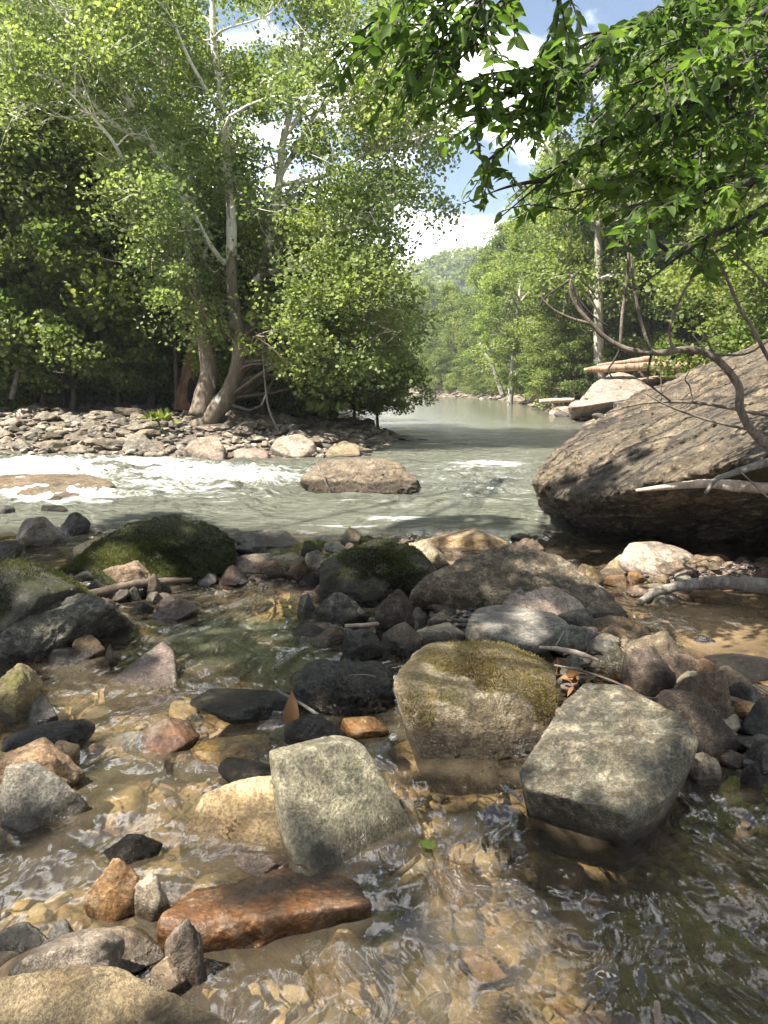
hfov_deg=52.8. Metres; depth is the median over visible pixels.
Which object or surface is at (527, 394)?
bush
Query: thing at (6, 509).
rock
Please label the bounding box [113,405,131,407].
cobble
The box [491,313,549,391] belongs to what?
bush
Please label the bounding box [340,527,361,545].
rock
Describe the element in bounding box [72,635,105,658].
rock
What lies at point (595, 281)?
sycamore tree
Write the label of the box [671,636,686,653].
rock
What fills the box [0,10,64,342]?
broadleaf tree
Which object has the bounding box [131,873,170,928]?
rock
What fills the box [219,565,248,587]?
rock
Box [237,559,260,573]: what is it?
stone
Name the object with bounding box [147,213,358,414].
bush
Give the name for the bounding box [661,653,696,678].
rock
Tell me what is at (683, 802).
rock
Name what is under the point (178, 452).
cobble
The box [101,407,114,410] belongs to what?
cobble
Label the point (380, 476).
river boulder
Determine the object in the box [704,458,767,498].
hooked branch
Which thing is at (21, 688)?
rock
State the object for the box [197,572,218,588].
rock
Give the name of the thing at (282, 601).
stone
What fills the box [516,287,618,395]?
bush
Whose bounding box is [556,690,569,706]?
rock
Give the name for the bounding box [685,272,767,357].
bush
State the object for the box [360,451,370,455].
rock
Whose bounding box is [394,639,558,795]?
mossy boulder
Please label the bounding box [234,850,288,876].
rock
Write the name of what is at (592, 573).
rock
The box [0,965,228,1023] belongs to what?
front boulder
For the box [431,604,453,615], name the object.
rock
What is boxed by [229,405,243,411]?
cobble
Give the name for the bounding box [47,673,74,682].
rock
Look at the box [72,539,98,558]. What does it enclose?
rock
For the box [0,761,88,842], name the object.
rock
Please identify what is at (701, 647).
rock
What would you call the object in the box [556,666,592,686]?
rock
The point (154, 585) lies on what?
rock
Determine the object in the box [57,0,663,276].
sky
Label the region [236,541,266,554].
rock
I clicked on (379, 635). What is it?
rock
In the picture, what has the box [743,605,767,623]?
rock
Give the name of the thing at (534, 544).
rock
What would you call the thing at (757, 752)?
rock
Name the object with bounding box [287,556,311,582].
rock
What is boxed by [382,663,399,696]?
rock
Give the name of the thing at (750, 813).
rock
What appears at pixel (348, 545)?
rock
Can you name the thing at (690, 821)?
rock
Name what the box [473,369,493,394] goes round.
bush
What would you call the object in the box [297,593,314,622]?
rock
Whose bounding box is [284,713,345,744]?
rock
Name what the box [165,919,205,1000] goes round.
rock
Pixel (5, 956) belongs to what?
stone
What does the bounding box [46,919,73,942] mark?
rock
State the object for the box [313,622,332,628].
rock
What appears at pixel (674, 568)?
stone
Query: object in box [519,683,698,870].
pale boulder
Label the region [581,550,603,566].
rock
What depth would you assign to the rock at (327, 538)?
7.80 m
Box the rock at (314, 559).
[305,550,326,569]
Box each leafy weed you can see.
[140,407,181,426]
[297,399,359,415]
[312,539,328,547]
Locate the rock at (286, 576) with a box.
[281,571,291,581]
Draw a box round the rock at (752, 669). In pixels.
[700,653,767,682]
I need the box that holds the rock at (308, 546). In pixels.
[301,541,322,557]
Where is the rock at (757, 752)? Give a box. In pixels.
[745,739,767,772]
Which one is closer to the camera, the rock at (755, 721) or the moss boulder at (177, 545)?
the rock at (755, 721)
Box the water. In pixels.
[0,395,767,1012]
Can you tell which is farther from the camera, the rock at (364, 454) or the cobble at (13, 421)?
the cobble at (13, 421)
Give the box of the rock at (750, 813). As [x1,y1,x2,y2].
[739,802,767,819]
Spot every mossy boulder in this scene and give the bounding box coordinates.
[319,537,436,622]
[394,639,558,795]
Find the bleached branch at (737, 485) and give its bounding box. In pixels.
[636,479,767,493]
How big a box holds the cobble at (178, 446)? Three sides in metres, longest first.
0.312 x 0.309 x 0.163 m
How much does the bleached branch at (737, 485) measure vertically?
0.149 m
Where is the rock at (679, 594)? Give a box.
[675,591,692,599]
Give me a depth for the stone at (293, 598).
5.95 m
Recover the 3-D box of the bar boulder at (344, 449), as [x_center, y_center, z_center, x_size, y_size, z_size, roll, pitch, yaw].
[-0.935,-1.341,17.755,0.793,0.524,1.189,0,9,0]
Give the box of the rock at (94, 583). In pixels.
[86,579,104,589]
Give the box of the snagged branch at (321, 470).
[303,456,344,490]
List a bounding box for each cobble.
[0,417,27,427]
[0,427,14,438]
[0,437,13,442]
[0,450,17,455]
[1,415,18,420]
[9,425,23,432]
[12,407,35,413]
[12,439,33,450]
[14,401,39,409]
[15,408,32,416]
[22,431,37,439]
[26,403,41,407]
[26,427,44,433]
[32,407,50,412]
[32,440,67,452]
[34,411,57,421]
[34,424,49,429]
[42,432,62,440]
[45,426,62,431]
[47,402,67,407]
[51,407,75,414]
[51,411,63,414]
[55,429,68,433]
[60,414,83,423]
[60,423,70,427]
[61,444,98,453]
[67,440,78,445]
[69,430,87,435]
[79,403,93,409]
[83,412,97,418]
[83,420,101,427]
[85,438,124,449]
[89,404,115,411]
[91,410,114,415]
[93,431,104,438]
[95,426,108,431]
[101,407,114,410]
[104,414,123,419]
[110,417,129,425]
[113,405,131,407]
[115,408,148,416]
[115,430,133,436]
[116,401,134,405]
[121,433,157,450]
[126,421,167,431]
[130,412,145,419]
[134,429,160,437]
[137,419,149,423]
[140,403,152,408]
[156,451,165,456]
[169,420,188,428]
[175,450,182,455]
[176,444,185,449]
[220,418,243,427]
[222,432,233,437]
[225,410,246,417]
[225,453,233,458]
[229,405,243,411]
[231,421,257,428]
[231,436,242,443]
[234,423,255,436]
[243,417,254,420]
[246,434,266,441]
[255,419,271,426]
[255,425,267,430]
[262,416,280,426]
[267,410,280,415]
[279,413,296,424]
[279,427,289,433]
[281,423,296,430]
[286,430,310,437]
[309,426,330,432]
[309,438,322,446]
[311,433,339,443]
[315,453,325,457]
[337,418,350,422]
[346,417,364,425]
[347,438,364,443]
[360,447,371,452]
[362,418,374,424]
[364,440,380,446]
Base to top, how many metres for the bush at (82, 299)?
11.044 m
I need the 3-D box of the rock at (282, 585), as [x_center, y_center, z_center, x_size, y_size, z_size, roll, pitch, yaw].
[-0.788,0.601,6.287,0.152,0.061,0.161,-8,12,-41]
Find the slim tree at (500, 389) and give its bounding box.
[478,343,505,397]
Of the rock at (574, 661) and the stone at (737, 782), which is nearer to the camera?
the stone at (737, 782)
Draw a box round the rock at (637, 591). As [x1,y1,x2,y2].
[625,585,650,598]
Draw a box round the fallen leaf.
[417,837,435,848]
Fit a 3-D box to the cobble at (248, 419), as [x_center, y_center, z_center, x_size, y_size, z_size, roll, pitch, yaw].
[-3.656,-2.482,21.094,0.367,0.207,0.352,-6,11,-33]
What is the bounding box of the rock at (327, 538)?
[309,535,334,547]
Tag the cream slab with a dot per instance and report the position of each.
(227, 823)
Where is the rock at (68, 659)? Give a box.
[43,646,103,672]
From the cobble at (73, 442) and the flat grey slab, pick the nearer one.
the flat grey slab
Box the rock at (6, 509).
[0,505,15,513]
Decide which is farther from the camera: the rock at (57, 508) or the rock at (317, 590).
the rock at (57, 508)
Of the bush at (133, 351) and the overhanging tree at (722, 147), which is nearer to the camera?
the overhanging tree at (722, 147)
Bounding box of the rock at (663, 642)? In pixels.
[630,631,683,655]
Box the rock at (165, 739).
[123,717,199,763]
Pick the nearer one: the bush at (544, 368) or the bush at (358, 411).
the bush at (358, 411)
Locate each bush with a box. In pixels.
[0,92,159,400]
[0,96,231,403]
[0,129,152,406]
[0,177,182,410]
[0,182,119,398]
[0,230,158,407]
[0,233,38,364]
[0,311,46,377]
[0,362,81,409]
[0,365,112,407]
[1,174,152,404]
[7,168,225,401]
[49,229,198,404]
[60,237,231,405]
[66,378,169,405]
[82,95,298,384]
[86,386,171,403]
[101,310,183,404]
[116,193,269,403]
[124,296,191,406]
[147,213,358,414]
[158,316,257,407]
[161,300,329,418]
[216,187,402,413]
[216,389,281,408]
[227,247,402,417]
[247,229,450,419]
[276,391,406,424]
[292,247,397,414]
[331,310,416,417]
[344,335,438,427]
[411,365,439,391]
[414,335,454,390]
[423,347,457,390]
[442,373,464,392]
[447,358,476,389]
[457,363,489,390]
[462,368,488,397]
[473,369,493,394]
[484,367,507,394]
[489,379,525,399]
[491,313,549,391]
[492,350,509,386]
[495,365,524,398]
[503,339,527,389]
[508,360,544,401]
[511,329,615,408]
[513,321,585,392]
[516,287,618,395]
[523,384,557,398]
[526,313,616,400]
[530,292,638,382]
[643,183,767,379]
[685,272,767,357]
[715,216,767,356]
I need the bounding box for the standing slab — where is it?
[269,735,416,880]
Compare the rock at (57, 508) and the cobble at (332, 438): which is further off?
the cobble at (332, 438)
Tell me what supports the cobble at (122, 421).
on the ground
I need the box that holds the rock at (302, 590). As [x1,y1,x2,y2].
[297,587,313,592]
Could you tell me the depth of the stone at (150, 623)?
5.50 m
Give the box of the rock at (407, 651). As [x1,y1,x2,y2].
[397,644,417,658]
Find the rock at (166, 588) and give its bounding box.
[161,585,171,593]
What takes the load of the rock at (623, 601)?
on the ground
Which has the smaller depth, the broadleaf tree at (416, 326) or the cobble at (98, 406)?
the cobble at (98, 406)
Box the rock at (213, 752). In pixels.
[192,734,274,769]
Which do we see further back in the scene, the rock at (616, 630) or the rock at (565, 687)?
the rock at (616, 630)
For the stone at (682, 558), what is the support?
on the ground
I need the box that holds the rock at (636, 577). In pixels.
[627,572,646,585]
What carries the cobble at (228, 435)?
on the ground
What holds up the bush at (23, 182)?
on the ground
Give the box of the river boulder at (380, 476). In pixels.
[300,458,420,494]
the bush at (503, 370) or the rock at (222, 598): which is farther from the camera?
the bush at (503, 370)
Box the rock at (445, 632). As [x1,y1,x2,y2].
[416,622,465,645]
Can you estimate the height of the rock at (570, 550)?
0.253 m
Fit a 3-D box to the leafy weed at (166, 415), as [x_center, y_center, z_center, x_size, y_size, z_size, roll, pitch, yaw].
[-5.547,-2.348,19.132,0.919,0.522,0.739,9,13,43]
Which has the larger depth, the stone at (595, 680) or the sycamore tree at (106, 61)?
the sycamore tree at (106, 61)
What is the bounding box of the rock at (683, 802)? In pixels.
[675,796,699,808]
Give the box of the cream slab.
[179,776,283,880]
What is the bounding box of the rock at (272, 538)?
[229,529,299,548]
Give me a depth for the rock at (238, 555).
7.42 m
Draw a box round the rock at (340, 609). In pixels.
[310,592,367,627]
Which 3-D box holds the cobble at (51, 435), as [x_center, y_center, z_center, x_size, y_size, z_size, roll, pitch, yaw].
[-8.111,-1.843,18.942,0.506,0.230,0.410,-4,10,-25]
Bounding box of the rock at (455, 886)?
[425,864,483,910]
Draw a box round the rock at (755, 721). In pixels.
[739,697,767,736]
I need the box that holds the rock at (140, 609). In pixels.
[127,602,154,617]
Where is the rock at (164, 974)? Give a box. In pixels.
[141,956,186,994]
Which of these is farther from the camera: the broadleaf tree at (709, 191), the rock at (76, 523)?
the broadleaf tree at (709, 191)
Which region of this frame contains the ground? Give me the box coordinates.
[0,327,767,1023]
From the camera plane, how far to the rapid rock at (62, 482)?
11.42 m
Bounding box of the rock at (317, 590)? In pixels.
[312,585,321,596]
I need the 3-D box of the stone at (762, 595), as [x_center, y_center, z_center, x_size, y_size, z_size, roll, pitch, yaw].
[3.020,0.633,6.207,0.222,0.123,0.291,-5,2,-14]
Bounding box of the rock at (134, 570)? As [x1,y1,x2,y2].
[103,560,149,582]
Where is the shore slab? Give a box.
[549,405,568,411]
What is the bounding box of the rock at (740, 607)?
[731,604,744,614]
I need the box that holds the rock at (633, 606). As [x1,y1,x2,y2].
[622,594,638,610]
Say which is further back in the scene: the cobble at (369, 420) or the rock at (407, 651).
the cobble at (369, 420)
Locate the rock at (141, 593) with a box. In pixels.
[139,578,145,599]
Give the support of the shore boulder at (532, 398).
on the ground
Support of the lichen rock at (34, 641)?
on the ground
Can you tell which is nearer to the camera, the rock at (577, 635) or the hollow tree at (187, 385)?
the rock at (577, 635)
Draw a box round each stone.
[0,951,19,966]
[8,929,124,975]
[75,571,93,582]
[101,582,129,602]
[133,964,154,978]
[138,617,148,622]
[147,620,154,625]
[152,592,177,612]
[171,585,194,600]
[231,596,250,610]
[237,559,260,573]
[255,599,272,612]
[265,653,314,679]
[278,619,296,628]
[279,598,286,604]
[280,543,294,551]
[280,684,291,691]
[282,608,294,616]
[283,584,295,590]
[287,593,301,605]
[298,579,307,587]
[329,625,344,632]
[376,659,397,665]
[391,536,402,542]
[400,539,407,543]
[410,535,419,538]
[428,612,449,625]
[559,698,565,704]
[573,645,586,651]
[580,674,599,686]
[585,654,602,671]
[588,633,619,644]
[622,643,635,652]
[642,583,675,593]
[654,558,665,562]
[655,561,697,575]
[674,556,691,561]
[709,559,719,570]
[713,807,739,829]
[722,775,731,785]
[734,779,740,787]
[736,557,748,562]
[742,794,767,815]
[749,592,767,597]
[751,562,766,568]
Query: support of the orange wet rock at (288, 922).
in the water
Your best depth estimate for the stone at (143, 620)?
5.52 m
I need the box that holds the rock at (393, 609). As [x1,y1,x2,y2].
[375,589,414,633]
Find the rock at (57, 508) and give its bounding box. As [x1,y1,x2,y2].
[41,505,67,511]
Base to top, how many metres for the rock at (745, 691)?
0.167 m
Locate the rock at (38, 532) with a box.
[15,516,67,551]
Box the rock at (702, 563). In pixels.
[689,556,712,575]
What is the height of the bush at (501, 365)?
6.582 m
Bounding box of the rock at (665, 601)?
[646,588,682,608]
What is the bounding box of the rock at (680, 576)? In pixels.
[674,573,690,580]
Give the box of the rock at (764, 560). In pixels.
[753,557,767,566]
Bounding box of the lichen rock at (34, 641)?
[0,593,139,677]
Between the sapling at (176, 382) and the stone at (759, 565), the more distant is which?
the sapling at (176, 382)
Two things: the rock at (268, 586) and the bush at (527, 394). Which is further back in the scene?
the bush at (527, 394)
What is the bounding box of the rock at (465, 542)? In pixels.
[429,528,512,557]
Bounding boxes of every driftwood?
[88,577,192,596]
[345,622,378,627]
[539,646,597,660]
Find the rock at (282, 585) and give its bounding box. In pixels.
[275,582,297,589]
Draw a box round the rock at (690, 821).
[667,807,719,835]
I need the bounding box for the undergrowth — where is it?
[0,394,336,421]
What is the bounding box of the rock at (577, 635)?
[551,624,596,657]
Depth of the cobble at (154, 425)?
19.50 m
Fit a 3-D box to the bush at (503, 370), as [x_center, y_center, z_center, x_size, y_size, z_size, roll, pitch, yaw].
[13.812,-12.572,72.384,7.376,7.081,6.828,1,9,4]
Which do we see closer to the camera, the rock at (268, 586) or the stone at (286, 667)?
the stone at (286, 667)
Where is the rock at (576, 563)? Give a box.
[566,559,581,567]
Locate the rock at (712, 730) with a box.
[657,689,739,758]
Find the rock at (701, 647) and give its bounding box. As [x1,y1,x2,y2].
[686,635,721,658]
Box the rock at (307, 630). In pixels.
[291,622,324,652]
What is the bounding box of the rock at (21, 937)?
[0,921,46,953]
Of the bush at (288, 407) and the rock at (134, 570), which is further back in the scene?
the bush at (288, 407)
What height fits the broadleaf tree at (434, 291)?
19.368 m
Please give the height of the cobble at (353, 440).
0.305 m
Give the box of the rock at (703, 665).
[694,658,719,673]
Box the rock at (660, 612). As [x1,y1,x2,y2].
[653,600,698,617]
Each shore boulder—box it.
[513,395,529,401]
[525,392,552,403]
[579,376,676,396]
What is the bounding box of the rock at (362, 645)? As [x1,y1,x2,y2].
[342,629,385,661]
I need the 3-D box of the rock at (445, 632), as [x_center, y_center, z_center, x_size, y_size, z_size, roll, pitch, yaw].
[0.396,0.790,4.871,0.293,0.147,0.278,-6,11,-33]
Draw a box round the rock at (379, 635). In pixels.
[369,628,382,641]
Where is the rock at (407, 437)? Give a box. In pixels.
[398,435,417,440]
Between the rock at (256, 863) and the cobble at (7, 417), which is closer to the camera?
the rock at (256, 863)
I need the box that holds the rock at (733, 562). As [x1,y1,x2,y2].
[722,560,740,566]
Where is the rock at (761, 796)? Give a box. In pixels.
[746,774,767,804]
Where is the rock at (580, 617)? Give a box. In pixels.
[557,609,596,626]
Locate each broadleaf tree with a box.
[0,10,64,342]
[0,51,171,399]
[0,108,75,387]
[6,0,212,402]
[395,311,437,359]
[408,271,440,337]
[408,294,435,357]
[421,282,468,379]
[424,282,441,344]
[432,309,481,382]
[434,309,466,366]
[437,283,472,351]
[444,221,512,367]
[450,250,514,372]
[451,232,525,391]
[454,289,500,364]
[481,220,536,375]
[498,142,610,347]
[501,223,541,363]
[502,140,572,321]
[514,147,551,294]
[531,36,709,377]
[532,123,691,372]
[547,205,674,372]
[560,100,708,372]
[591,18,724,339]
[612,4,695,343]
[616,2,746,308]
[634,0,767,319]
[656,151,756,309]
[664,20,767,340]
[678,34,767,327]
[697,2,765,320]
[704,0,765,273]
[728,221,767,254]
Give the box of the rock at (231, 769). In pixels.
[218,757,270,782]
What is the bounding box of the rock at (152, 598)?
[146,592,162,605]
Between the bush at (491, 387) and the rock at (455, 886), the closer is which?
the rock at (455, 886)
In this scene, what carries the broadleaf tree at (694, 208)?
on the ground
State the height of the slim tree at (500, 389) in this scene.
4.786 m
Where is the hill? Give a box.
[386,243,516,356]
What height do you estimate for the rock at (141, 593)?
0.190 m
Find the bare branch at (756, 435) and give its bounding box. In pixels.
[540,191,767,450]
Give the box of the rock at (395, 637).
[382,622,422,654]
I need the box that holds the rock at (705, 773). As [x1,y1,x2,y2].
[686,752,721,790]
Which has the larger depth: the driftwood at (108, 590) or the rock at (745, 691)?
the driftwood at (108, 590)
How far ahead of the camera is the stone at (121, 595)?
5.75 m
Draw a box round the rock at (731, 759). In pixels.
[717,750,744,770]
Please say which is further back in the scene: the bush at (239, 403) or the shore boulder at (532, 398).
the shore boulder at (532, 398)
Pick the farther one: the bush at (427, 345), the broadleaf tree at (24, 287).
the bush at (427, 345)
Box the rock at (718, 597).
[688,589,742,606]
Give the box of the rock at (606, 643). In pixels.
[594,638,619,654]
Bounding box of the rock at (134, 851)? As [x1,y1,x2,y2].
[99,834,162,869]
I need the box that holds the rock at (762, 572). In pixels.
[752,567,767,577]
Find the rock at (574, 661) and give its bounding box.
[559,655,591,669]
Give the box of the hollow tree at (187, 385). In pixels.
[173,259,204,409]
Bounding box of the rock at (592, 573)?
[578,564,603,586]
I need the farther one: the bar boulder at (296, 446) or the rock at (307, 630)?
the bar boulder at (296, 446)
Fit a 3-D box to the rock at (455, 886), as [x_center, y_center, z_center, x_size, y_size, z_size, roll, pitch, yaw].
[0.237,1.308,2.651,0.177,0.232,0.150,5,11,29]
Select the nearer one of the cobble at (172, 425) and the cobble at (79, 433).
the cobble at (79, 433)
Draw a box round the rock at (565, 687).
[560,681,579,695]
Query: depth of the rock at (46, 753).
3.07 m
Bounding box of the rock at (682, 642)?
[652,631,688,647]
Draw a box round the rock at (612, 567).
[600,555,626,576]
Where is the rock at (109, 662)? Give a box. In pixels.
[104,644,115,670]
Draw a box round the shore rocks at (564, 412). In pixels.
[408,391,625,426]
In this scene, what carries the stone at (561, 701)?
on the ground
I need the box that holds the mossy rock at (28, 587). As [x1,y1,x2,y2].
[0,557,95,635]
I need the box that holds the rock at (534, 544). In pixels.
[516,538,544,551]
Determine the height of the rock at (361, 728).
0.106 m
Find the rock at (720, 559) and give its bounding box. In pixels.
[693,554,730,565]
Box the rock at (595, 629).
[581,626,598,632]
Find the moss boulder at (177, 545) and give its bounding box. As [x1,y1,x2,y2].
[59,513,237,591]
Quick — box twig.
[343,674,375,683]
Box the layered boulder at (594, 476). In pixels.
[531,339,767,552]
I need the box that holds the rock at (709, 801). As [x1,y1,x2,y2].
[678,780,721,812]
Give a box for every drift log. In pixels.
[539,398,573,403]
[584,356,704,372]
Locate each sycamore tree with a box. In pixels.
[0,0,473,424]
[465,221,548,403]
[503,50,699,382]
[505,178,634,404]
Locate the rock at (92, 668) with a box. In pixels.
[78,662,101,673]
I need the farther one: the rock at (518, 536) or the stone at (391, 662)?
the rock at (518, 536)
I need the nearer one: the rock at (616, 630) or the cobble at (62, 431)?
the rock at (616, 630)
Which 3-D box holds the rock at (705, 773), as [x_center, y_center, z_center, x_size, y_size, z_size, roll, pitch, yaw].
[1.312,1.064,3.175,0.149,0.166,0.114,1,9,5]
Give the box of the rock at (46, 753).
[0,737,84,787]
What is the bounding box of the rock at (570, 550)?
[549,537,579,554]
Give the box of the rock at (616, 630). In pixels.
[603,624,631,638]
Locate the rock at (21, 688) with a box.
[0,663,44,731]
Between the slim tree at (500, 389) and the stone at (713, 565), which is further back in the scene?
the slim tree at (500, 389)
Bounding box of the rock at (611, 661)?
[592,642,623,684]
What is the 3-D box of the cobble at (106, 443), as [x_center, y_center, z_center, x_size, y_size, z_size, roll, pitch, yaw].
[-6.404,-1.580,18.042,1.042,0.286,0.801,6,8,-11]
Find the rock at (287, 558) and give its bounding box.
[269,552,298,565]
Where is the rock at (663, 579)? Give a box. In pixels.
[647,574,670,583]
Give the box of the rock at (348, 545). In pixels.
[345,543,353,548]
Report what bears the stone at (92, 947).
on the ground
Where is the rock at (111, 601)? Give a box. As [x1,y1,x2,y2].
[104,598,116,608]
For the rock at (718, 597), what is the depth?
5.70 m
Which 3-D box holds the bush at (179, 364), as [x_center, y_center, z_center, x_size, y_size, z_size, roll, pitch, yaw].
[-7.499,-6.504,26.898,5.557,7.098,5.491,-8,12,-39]
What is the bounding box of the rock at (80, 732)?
[1,718,95,753]
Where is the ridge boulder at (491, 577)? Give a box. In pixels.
[409,544,628,617]
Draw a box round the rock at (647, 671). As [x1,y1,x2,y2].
[621,646,676,696]
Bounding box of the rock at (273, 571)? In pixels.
[261,563,289,578]
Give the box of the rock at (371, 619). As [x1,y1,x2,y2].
[361,617,374,628]
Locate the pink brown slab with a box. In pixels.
[502,586,584,614]
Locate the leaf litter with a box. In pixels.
[551,645,659,702]
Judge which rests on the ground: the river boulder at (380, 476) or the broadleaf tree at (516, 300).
the broadleaf tree at (516, 300)
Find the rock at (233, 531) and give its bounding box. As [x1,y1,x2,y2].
[225,529,241,535]
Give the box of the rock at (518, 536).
[510,533,532,541]
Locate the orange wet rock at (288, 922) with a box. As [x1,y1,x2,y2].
[155,867,371,990]
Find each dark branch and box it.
[539,264,619,378]
[646,356,670,401]
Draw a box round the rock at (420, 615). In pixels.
[412,607,427,630]
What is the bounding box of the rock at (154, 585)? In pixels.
[143,574,162,597]
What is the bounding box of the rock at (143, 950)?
[81,926,164,973]
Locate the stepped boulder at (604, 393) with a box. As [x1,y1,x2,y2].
[568,372,650,419]
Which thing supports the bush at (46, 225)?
on the ground
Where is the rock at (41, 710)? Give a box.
[28,695,57,727]
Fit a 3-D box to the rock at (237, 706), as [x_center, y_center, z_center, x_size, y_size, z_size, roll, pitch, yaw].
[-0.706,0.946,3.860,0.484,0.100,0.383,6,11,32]
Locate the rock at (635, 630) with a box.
[594,616,651,639]
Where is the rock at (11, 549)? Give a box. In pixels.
[0,540,22,560]
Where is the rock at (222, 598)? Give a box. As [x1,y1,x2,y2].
[211,590,235,611]
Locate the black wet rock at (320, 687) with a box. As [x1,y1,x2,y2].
[292,658,395,744]
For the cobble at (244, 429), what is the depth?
19.15 m
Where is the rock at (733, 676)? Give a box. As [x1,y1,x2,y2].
[718,666,757,689]
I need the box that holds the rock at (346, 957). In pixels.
[297,929,379,1004]
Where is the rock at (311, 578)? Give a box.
[303,569,319,587]
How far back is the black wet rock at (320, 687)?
3.86 m
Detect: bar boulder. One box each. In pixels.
[183,436,225,459]
[234,448,268,457]
[271,434,316,457]
[325,441,359,457]
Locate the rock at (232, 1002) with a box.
[210,979,261,1023]
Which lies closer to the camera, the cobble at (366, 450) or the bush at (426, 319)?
the cobble at (366, 450)
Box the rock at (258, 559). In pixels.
[235,553,273,565]
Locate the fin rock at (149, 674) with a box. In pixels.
[104,641,182,716]
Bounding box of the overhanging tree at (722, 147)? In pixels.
[310,0,767,322]
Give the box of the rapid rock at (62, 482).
[0,473,115,500]
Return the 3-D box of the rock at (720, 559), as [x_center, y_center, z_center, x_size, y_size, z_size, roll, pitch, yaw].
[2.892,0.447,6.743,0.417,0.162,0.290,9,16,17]
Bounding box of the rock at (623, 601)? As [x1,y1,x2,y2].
[612,593,630,609]
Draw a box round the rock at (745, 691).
[729,682,761,702]
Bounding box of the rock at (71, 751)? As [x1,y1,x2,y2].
[54,740,79,763]
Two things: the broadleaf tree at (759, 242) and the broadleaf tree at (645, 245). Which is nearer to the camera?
the broadleaf tree at (759, 242)
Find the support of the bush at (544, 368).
on the ground
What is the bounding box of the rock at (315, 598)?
[298,590,321,602]
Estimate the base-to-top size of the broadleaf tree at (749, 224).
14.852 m
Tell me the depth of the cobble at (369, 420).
30.57 m
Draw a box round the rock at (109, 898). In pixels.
[83,858,139,926]
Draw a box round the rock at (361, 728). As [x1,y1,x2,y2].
[340,716,386,741]
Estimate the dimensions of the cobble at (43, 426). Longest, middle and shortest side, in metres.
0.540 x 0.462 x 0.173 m
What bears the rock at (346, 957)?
on the ground
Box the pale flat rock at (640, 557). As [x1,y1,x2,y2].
[617,541,693,577]
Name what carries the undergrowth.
on the ground
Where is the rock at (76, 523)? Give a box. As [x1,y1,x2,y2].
[58,512,90,540]
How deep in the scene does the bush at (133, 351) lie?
23.85 m
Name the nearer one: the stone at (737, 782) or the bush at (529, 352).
the stone at (737, 782)
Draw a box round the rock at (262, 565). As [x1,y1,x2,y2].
[257,560,278,573]
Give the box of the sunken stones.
[0,642,767,1023]
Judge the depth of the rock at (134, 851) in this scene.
2.65 m
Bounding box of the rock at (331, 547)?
[323,542,347,553]
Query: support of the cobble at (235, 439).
on the ground
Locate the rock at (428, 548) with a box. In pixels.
[409,539,449,569]
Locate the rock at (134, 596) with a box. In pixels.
[126,587,141,602]
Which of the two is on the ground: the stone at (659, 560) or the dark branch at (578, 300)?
the stone at (659, 560)
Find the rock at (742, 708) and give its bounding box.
[730,696,754,718]
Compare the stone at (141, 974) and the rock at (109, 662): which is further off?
the rock at (109, 662)
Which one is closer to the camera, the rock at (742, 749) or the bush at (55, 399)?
the rock at (742, 749)
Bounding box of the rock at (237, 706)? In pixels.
[190,688,290,723]
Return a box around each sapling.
[9,308,77,399]
[144,242,178,398]
[230,311,279,430]
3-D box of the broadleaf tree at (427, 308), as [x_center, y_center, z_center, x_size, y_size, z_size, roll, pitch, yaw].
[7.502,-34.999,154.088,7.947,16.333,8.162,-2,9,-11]
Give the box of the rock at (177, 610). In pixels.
[150,598,199,623]
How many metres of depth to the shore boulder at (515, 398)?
75.84 m
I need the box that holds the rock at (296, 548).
[290,544,301,553]
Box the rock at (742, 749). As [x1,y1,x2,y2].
[738,736,750,752]
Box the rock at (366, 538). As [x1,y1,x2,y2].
[360,535,375,543]
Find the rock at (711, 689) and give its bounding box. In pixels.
[675,670,731,718]
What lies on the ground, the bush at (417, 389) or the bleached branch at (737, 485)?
the bush at (417, 389)
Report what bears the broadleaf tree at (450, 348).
on the ground
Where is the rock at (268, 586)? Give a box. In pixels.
[256,582,275,593]
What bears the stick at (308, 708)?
on the rock at (237, 706)
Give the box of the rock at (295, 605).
[291,594,320,609]
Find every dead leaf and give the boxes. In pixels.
[283,691,298,723]
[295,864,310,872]
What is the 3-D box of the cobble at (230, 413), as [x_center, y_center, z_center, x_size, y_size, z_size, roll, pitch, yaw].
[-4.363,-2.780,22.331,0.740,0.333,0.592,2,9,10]
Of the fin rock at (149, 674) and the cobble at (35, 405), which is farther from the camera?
the cobble at (35, 405)
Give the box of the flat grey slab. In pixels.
[465,605,568,661]
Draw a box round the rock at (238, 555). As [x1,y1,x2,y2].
[234,543,241,557]
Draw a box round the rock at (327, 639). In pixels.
[310,628,343,650]
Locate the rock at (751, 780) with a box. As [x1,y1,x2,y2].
[740,763,762,793]
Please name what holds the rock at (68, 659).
in the water
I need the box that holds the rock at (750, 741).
[741,734,767,748]
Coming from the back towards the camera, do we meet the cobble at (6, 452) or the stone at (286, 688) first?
the cobble at (6, 452)
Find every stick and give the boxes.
[275,689,317,713]
[369,854,420,905]
[554,664,657,698]
[654,1000,661,1023]
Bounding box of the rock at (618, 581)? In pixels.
[603,575,627,588]
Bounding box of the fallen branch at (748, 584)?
[635,575,767,605]

